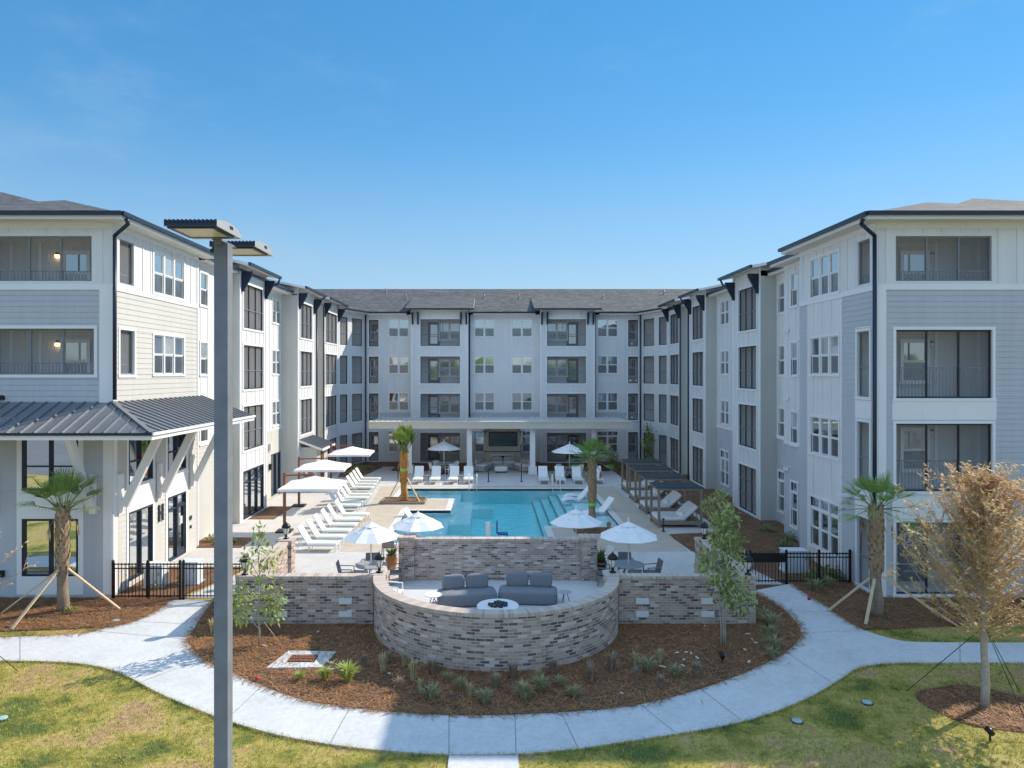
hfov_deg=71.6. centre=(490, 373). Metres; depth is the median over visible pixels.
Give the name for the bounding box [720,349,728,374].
window
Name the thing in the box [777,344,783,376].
window
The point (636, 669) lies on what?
grass clump
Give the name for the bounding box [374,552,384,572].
pillar lantern
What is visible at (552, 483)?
pool handrail
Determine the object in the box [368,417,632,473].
pavilion
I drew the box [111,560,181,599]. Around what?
picket fence
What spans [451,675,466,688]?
grass clump
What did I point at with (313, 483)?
cantilever umbrella
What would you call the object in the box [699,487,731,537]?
sapling
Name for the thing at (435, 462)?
patio chair
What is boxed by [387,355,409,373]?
window
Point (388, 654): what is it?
grass clump
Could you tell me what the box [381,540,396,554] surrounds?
patio chair
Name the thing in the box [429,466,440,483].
lounge chair
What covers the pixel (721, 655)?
ground spotlight
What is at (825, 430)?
window
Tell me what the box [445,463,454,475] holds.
patio chair
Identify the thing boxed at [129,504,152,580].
storefront window
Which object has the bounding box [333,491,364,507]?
lounge chair
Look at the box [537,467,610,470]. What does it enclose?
planting bed
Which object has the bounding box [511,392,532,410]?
window
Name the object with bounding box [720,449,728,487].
window
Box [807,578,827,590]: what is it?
grass clump
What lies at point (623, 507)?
pool paving
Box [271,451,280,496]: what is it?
storefront window
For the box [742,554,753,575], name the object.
pillar lantern
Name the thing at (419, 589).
terrace
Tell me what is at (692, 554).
gate path
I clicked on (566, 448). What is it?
market umbrella
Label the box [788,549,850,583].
picket fence
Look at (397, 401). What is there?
window
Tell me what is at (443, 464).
round table
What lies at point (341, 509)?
lounge chair
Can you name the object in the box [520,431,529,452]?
window
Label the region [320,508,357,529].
lounge chair
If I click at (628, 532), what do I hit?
market umbrella
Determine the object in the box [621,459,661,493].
canopy daybed
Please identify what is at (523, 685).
grass clump
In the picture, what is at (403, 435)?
palm tree
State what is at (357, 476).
lounge chair
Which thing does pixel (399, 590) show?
patio chair
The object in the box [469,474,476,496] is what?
pool handrail
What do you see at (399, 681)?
grass clump
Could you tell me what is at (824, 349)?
window
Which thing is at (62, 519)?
palm tree
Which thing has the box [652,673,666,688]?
grass clump
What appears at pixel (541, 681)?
grass clump
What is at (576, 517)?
market umbrella
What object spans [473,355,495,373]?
window
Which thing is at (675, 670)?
grass clump
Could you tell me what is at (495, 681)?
grass clump
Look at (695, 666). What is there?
grass clump
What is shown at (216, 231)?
street lamp
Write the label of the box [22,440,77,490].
storefront window
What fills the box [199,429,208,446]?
window
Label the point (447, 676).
grass clump
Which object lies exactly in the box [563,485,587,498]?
pool lounger
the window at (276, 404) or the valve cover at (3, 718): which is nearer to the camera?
the valve cover at (3, 718)
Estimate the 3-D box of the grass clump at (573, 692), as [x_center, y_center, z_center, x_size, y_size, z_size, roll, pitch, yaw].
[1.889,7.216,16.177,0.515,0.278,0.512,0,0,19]
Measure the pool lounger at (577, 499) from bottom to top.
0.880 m
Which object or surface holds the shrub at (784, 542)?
on the mulch bed at (749, 523)
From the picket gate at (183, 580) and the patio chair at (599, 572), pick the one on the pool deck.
the patio chair at (599, 572)
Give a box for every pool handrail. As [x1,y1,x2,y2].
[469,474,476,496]
[551,474,560,496]
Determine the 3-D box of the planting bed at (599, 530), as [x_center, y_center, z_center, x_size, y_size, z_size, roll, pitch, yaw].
[5.000,7.355,33.325,2.200,0.090,1.150,0,0,0]
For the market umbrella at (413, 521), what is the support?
on the pool deck
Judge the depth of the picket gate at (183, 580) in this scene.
23.29 m
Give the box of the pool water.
[395,490,615,542]
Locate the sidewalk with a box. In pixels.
[0,583,1023,767]
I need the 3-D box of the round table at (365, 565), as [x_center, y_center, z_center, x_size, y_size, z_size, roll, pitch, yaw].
[-4.175,6.996,24.700,1.100,0.753,1.100,0,0,0]
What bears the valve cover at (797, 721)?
on the lawn at (262, 755)
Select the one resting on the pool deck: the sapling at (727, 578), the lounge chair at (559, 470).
the lounge chair at (559, 470)
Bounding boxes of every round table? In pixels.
[355,560,386,572]
[437,463,450,472]
[564,466,571,476]
[616,560,644,570]
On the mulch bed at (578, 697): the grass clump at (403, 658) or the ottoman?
the grass clump at (403, 658)
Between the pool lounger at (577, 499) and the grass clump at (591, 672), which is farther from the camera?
the pool lounger at (577, 499)
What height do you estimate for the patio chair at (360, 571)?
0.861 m
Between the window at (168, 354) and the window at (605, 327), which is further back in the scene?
the window at (605, 327)
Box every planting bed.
[115,567,241,597]
[196,537,254,547]
[249,506,291,518]
[338,467,381,476]
[383,498,424,501]
[391,467,463,470]
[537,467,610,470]
[573,527,616,533]
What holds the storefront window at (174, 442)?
in the apartment building
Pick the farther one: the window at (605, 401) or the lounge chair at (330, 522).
the window at (605, 401)
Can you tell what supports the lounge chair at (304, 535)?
on the pool deck
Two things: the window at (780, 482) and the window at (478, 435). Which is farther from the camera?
the window at (478, 435)
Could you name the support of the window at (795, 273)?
in the apartment building
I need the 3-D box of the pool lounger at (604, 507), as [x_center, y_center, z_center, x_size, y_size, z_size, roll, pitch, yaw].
[5.750,7.120,38.200,1.700,0.880,0.620,0,0,-20]
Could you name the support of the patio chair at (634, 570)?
on the pool deck
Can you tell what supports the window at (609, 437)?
in the apartment building
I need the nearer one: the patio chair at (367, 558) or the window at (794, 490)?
the patio chair at (367, 558)
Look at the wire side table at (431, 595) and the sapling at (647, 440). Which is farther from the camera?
the sapling at (647, 440)
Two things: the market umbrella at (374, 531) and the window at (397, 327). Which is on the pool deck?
the market umbrella at (374, 531)
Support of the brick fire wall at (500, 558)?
on the pool deck
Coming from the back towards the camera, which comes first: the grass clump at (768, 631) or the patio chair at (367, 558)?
the patio chair at (367, 558)
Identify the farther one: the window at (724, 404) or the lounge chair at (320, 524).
the window at (724, 404)
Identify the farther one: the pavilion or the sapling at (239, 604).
the pavilion
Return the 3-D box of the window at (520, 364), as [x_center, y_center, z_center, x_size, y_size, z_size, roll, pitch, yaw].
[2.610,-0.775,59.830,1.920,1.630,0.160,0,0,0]
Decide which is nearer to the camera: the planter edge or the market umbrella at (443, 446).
the planter edge
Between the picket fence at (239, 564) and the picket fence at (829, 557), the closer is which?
the picket fence at (239, 564)
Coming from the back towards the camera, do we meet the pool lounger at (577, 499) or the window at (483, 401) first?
the window at (483, 401)
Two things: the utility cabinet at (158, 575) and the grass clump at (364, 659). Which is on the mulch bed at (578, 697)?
the grass clump at (364, 659)
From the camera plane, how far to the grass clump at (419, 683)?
16.39 m
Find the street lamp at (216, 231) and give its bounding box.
[164,219,272,767]
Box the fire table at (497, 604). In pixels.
[477,599,518,608]
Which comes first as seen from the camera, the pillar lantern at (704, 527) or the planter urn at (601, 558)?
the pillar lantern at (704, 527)
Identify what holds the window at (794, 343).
in the apartment building
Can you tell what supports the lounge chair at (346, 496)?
on the pool deck
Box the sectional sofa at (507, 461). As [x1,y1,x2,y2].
[491,456,514,467]
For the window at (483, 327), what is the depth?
59.83 m
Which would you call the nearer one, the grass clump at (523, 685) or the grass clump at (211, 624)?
the grass clump at (523, 685)
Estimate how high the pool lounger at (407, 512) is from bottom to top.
0.660 m
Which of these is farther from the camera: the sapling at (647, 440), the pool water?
the sapling at (647, 440)
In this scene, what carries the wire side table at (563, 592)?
on the terrace
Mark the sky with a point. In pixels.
(369, 144)
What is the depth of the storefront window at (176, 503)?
28.19 m
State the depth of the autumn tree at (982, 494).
15.63 m
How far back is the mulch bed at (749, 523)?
33.28 m
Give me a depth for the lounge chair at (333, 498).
38.19 m
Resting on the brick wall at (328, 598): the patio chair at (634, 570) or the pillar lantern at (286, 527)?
the pillar lantern at (286, 527)
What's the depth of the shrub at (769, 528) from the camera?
33.35 m
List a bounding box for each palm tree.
[1,467,119,628]
[387,423,419,501]
[568,437,615,530]
[826,469,957,626]
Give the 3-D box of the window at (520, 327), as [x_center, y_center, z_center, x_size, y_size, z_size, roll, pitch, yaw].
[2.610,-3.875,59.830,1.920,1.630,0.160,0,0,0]
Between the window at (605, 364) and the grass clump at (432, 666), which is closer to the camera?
the grass clump at (432, 666)
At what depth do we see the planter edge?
40.10 m
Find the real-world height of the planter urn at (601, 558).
1.012 m
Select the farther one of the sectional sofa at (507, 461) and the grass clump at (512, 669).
the sectional sofa at (507, 461)
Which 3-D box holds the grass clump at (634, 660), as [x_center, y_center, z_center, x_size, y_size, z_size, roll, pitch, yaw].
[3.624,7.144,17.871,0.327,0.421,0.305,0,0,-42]
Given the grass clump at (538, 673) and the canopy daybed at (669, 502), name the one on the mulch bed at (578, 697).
the grass clump at (538, 673)
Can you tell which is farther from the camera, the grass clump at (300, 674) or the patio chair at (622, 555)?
the patio chair at (622, 555)
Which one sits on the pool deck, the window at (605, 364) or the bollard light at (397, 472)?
the bollard light at (397, 472)
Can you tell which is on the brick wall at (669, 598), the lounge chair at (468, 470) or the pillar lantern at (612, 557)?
the pillar lantern at (612, 557)
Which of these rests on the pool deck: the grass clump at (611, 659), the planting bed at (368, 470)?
the planting bed at (368, 470)
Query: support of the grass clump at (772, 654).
on the mulch bed at (578, 697)
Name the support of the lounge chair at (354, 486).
on the pool deck
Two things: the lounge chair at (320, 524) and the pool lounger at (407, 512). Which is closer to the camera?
the lounge chair at (320, 524)
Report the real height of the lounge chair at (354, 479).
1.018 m
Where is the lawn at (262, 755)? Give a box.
[0,455,1023,767]
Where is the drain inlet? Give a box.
[266,651,336,668]
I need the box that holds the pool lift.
[486,520,507,536]
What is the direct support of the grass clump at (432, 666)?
on the mulch bed at (578, 697)
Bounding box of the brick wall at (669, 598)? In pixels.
[602,537,756,623]
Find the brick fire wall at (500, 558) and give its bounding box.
[398,534,597,580]
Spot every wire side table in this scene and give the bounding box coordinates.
[424,592,441,603]
[558,590,570,601]
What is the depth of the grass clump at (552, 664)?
17.36 m
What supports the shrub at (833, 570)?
on the mulch bed at (749, 523)
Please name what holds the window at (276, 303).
in the apartment building
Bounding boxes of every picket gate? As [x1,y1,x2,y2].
[182,560,213,599]
[749,549,787,583]
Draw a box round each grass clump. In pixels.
[208,617,213,633]
[294,664,309,680]
[315,658,344,680]
[325,658,361,682]
[358,651,367,666]
[377,652,387,671]
[383,651,392,663]
[393,674,405,689]
[400,650,408,666]
[406,657,422,680]
[414,676,424,692]
[419,680,442,700]
[424,656,438,674]
[443,671,455,681]
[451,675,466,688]
[466,681,473,697]
[471,687,495,703]
[486,673,501,689]
[504,660,519,678]
[509,676,536,699]
[516,679,528,695]
[528,671,550,690]
[533,665,542,682]
[545,656,562,674]
[553,673,567,686]
[565,684,583,697]
[585,662,598,681]
[602,649,620,671]
[606,520,611,529]
[629,650,638,665]
[631,666,640,680]
[634,654,661,673]
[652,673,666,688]
[656,647,662,663]
[665,663,683,676]
[691,659,701,676]
[754,623,780,637]
[757,632,783,650]
[758,605,775,617]
[758,612,782,627]
[763,643,783,659]
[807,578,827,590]
[818,575,836,586]
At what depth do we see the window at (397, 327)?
59.83 m
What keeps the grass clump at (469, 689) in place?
on the mulch bed at (578, 697)
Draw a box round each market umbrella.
[342,518,398,571]
[393,509,442,536]
[427,441,459,473]
[550,506,601,536]
[551,442,581,477]
[600,517,657,563]
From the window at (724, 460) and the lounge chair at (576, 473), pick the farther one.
the lounge chair at (576, 473)
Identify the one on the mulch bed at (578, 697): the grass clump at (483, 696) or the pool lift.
the grass clump at (483, 696)
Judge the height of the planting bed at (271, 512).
0.060 m
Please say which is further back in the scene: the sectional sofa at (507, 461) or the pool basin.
the sectional sofa at (507, 461)
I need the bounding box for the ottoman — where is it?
[494,465,507,472]
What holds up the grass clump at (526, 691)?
on the mulch bed at (578, 697)
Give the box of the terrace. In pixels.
[393,580,599,608]
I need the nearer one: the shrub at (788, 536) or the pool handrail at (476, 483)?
the shrub at (788, 536)
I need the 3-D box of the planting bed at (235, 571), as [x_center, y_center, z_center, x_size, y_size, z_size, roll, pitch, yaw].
[-10.850,7.370,25.250,3.200,0.060,3.500,0,0,0]
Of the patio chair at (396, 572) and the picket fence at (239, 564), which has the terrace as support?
the patio chair at (396, 572)
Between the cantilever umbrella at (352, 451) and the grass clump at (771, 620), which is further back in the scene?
the cantilever umbrella at (352, 451)
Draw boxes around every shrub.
[63,605,78,613]
[150,581,166,589]
[203,533,213,542]
[604,450,618,469]
[758,523,774,531]
[776,538,793,546]
[779,531,795,541]
[802,566,831,584]
[817,564,845,579]
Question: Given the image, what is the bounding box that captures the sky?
[0,0,1023,288]
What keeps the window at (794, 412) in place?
in the apartment building
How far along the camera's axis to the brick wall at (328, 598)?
20.90 m
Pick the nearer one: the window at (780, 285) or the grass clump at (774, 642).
the grass clump at (774, 642)
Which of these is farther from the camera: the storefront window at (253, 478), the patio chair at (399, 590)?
the storefront window at (253, 478)
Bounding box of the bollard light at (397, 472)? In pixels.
[397,464,398,481]
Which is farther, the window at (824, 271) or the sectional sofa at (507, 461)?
the sectional sofa at (507, 461)
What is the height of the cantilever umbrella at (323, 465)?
2.750 m
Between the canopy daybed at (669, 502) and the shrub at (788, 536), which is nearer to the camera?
the shrub at (788, 536)
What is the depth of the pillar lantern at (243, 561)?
20.96 m
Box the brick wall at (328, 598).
[235,537,389,623]
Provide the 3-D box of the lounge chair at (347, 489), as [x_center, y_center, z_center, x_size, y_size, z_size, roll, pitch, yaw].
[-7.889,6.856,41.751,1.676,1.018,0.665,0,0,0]
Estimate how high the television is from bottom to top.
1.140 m
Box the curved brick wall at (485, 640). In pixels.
[373,575,618,671]
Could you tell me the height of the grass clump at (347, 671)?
0.521 m
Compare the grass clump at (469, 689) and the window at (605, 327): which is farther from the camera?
the window at (605, 327)
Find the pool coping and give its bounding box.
[378,488,623,544]
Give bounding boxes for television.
[489,432,516,445]
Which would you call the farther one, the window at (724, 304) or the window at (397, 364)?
the window at (397, 364)
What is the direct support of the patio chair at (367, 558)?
on the pool deck
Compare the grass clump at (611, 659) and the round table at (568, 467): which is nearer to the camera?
the grass clump at (611, 659)
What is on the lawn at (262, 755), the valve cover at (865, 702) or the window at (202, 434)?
the valve cover at (865, 702)
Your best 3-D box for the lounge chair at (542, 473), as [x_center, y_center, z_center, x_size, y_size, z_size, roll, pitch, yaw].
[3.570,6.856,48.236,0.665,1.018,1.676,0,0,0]
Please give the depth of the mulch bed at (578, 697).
17.67 m
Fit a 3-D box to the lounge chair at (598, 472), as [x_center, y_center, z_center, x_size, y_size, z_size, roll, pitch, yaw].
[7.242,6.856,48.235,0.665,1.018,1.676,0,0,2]
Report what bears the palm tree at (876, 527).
on the mulch bed at (938, 620)
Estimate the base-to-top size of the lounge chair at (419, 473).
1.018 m
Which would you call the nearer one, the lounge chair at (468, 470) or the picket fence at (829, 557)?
the picket fence at (829, 557)
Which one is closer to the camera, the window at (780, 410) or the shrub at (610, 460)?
the window at (780, 410)
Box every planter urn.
[385,545,397,569]
[597,548,606,575]
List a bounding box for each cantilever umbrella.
[275,473,346,532]
[291,457,350,506]
[327,444,374,478]
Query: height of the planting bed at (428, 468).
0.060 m
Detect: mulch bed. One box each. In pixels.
[0,598,187,631]
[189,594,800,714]
[351,462,847,589]
[784,582,1023,629]
[916,684,1023,732]
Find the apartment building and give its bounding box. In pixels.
[0,192,1023,597]
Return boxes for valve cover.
[0,715,8,721]
[790,718,803,724]
[861,699,873,705]
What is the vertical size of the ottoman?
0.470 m
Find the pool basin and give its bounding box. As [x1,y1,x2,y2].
[394,489,617,542]
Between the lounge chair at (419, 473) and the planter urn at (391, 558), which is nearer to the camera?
the planter urn at (391, 558)
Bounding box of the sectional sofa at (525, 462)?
[513,458,529,471]
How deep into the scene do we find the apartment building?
27.20 m
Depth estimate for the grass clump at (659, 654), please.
18.02 m
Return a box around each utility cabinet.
[143,561,169,587]
[178,558,204,584]
[779,547,809,572]
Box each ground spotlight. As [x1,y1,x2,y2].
[718,651,724,662]
[984,726,994,741]
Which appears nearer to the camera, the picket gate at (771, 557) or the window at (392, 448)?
the picket gate at (771, 557)
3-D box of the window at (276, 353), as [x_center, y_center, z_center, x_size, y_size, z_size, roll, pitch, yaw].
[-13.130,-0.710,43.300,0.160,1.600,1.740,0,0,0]
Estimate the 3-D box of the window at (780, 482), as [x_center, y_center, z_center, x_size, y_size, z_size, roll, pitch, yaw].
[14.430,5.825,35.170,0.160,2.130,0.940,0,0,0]
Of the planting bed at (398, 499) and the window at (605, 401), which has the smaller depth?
the planting bed at (398, 499)
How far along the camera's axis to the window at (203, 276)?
31.95 m
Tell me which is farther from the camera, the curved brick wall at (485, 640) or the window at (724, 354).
the window at (724, 354)
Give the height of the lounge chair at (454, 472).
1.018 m
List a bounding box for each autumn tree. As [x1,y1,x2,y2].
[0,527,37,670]
[883,457,1023,716]
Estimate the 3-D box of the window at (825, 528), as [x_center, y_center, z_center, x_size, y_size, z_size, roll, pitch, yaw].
[12.770,5.800,27.130,0.160,2.080,2.500,0,0,0]
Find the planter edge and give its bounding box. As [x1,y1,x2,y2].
[379,497,426,503]
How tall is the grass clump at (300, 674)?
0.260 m
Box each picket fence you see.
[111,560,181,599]
[233,563,250,596]
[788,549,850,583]
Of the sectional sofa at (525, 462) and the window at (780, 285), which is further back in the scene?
the sectional sofa at (525, 462)
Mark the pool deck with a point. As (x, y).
(320, 558)
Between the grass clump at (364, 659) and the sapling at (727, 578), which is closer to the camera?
the grass clump at (364, 659)
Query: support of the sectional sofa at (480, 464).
on the pool deck
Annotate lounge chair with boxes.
[297,524,339,551]
[306,518,346,544]
[313,513,351,533]
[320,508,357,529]
[326,503,362,526]
[328,492,360,511]
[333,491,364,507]
[334,499,369,520]
[339,487,368,503]
[342,484,371,499]
[346,475,373,492]
[349,472,376,489]
[352,470,378,486]
[355,467,380,483]
[413,466,423,483]
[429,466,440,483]
[448,466,458,483]
[464,466,472,479]
[538,466,548,483]
[555,466,565,483]
[571,466,583,483]
[597,466,603,483]
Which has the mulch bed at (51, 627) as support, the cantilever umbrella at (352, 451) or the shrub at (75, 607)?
the shrub at (75, 607)
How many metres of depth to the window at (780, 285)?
35.41 m
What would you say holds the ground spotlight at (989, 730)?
on the lawn at (262, 755)
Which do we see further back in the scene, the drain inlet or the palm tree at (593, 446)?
the palm tree at (593, 446)
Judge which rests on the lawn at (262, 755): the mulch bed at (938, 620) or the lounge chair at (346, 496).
the mulch bed at (938, 620)
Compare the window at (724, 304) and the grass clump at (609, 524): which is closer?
the grass clump at (609, 524)
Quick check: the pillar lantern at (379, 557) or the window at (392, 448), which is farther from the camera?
the window at (392, 448)
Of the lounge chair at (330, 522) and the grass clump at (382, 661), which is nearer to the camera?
the grass clump at (382, 661)
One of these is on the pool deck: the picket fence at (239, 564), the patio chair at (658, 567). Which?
the patio chair at (658, 567)
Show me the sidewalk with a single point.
(151, 653)
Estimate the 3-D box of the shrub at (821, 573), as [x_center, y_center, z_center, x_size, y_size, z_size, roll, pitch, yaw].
[11.662,7.166,25.400,1.175,0.517,1.196,0,0,-27]
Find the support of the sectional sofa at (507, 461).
on the pool deck
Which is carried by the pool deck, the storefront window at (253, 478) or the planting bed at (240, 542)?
the planting bed at (240, 542)
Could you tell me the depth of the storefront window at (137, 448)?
25.20 m
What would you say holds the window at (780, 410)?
in the apartment building
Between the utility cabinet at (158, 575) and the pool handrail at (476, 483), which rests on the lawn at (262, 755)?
the utility cabinet at (158, 575)
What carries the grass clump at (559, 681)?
on the mulch bed at (578, 697)
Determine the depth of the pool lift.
30.55 m
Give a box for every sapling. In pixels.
[233,520,289,644]
[641,422,656,458]
[693,499,757,645]
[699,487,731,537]
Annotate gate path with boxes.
[688,551,781,583]
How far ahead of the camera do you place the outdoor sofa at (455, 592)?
22.65 m
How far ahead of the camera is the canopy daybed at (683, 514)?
34.28 m
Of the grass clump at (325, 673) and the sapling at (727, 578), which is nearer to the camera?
the grass clump at (325, 673)
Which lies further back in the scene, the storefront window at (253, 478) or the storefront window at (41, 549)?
the storefront window at (253, 478)
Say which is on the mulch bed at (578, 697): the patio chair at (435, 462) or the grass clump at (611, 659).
the grass clump at (611, 659)
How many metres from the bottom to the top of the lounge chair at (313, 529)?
1.018 m
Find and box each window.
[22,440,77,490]
[22,519,77,575]
[129,440,152,484]
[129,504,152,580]
[152,249,185,301]
[152,332,185,375]
[168,434,185,470]
[168,491,185,561]
[199,270,208,307]
[199,340,208,375]
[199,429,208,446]
[243,464,263,519]
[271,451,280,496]
[272,297,280,325]
[272,349,280,375]
[272,400,280,426]
[387,318,409,337]
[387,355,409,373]
[387,392,409,410]
[387,431,402,452]
[473,318,495,337]
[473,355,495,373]
[473,392,495,410]
[473,431,483,452]
[511,318,532,337]
[511,355,532,373]
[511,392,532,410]
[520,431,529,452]
[596,318,618,337]
[596,355,618,373]
[596,392,618,410]
[596,431,618,452]
[720,298,728,325]
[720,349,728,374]
[720,399,728,425]
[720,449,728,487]
[777,281,783,314]
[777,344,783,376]
[777,406,783,439]
[777,469,783,513]
[789,270,798,308]
[789,340,798,376]
[789,410,798,447]
[789,479,798,529]
[808,248,839,299]
[808,333,839,375]
[808,414,839,461]
[808,493,839,560]
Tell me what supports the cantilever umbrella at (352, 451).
on the pool deck
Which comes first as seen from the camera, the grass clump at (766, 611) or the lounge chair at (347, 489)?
the grass clump at (766, 611)
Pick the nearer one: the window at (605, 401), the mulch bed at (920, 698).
the mulch bed at (920, 698)
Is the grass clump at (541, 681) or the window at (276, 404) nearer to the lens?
the grass clump at (541, 681)
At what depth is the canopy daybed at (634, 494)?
40.87 m
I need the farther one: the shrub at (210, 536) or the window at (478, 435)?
the window at (478, 435)
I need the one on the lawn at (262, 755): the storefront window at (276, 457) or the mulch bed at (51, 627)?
the mulch bed at (51, 627)
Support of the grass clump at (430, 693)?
on the mulch bed at (578, 697)
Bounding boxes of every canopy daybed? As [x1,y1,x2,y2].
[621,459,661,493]
[628,465,672,502]
[637,473,686,513]
[649,482,703,527]
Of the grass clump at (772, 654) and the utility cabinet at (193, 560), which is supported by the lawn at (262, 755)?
the utility cabinet at (193, 560)
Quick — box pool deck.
[168,467,714,597]
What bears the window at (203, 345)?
in the apartment building
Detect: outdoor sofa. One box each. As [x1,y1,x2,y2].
[437,573,497,606]
[498,572,557,604]
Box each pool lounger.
[402,507,412,516]
[560,487,587,502]
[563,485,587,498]
[582,496,614,515]
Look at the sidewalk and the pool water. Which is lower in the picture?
the sidewalk
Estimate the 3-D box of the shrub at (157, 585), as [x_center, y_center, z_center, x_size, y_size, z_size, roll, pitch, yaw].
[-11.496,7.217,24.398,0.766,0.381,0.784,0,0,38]
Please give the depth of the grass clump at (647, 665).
17.48 m
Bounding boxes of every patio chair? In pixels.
[336,560,354,572]
[354,570,367,572]
[364,552,377,569]
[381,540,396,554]
[388,558,404,585]
[389,581,403,593]
[433,460,442,468]
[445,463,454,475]
[594,558,610,585]
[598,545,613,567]
[618,552,633,569]
[623,569,641,572]
[642,558,662,572]
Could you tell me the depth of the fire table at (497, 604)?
21.36 m
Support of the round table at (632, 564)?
on the pool deck
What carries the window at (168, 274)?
in the apartment building
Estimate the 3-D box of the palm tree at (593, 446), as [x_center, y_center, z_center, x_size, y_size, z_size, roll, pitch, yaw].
[4.763,5.146,33.420,2.625,4.487,2.732,0,0,0]
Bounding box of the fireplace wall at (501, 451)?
[484,429,520,461]
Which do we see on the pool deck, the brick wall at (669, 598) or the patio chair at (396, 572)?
the brick wall at (669, 598)
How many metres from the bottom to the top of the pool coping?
0.045 m
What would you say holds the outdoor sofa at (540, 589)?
on the terrace
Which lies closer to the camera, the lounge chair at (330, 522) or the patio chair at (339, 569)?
the patio chair at (339, 569)
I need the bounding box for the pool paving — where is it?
[340,486,687,550]
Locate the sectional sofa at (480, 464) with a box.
[472,458,492,471]
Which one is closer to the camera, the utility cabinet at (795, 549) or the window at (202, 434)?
the utility cabinet at (795, 549)
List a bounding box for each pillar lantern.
[239,555,248,575]
[281,521,290,538]
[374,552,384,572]
[607,552,617,572]
[700,521,708,538]
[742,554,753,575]
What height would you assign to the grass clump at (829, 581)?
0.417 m
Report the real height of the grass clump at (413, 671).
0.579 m

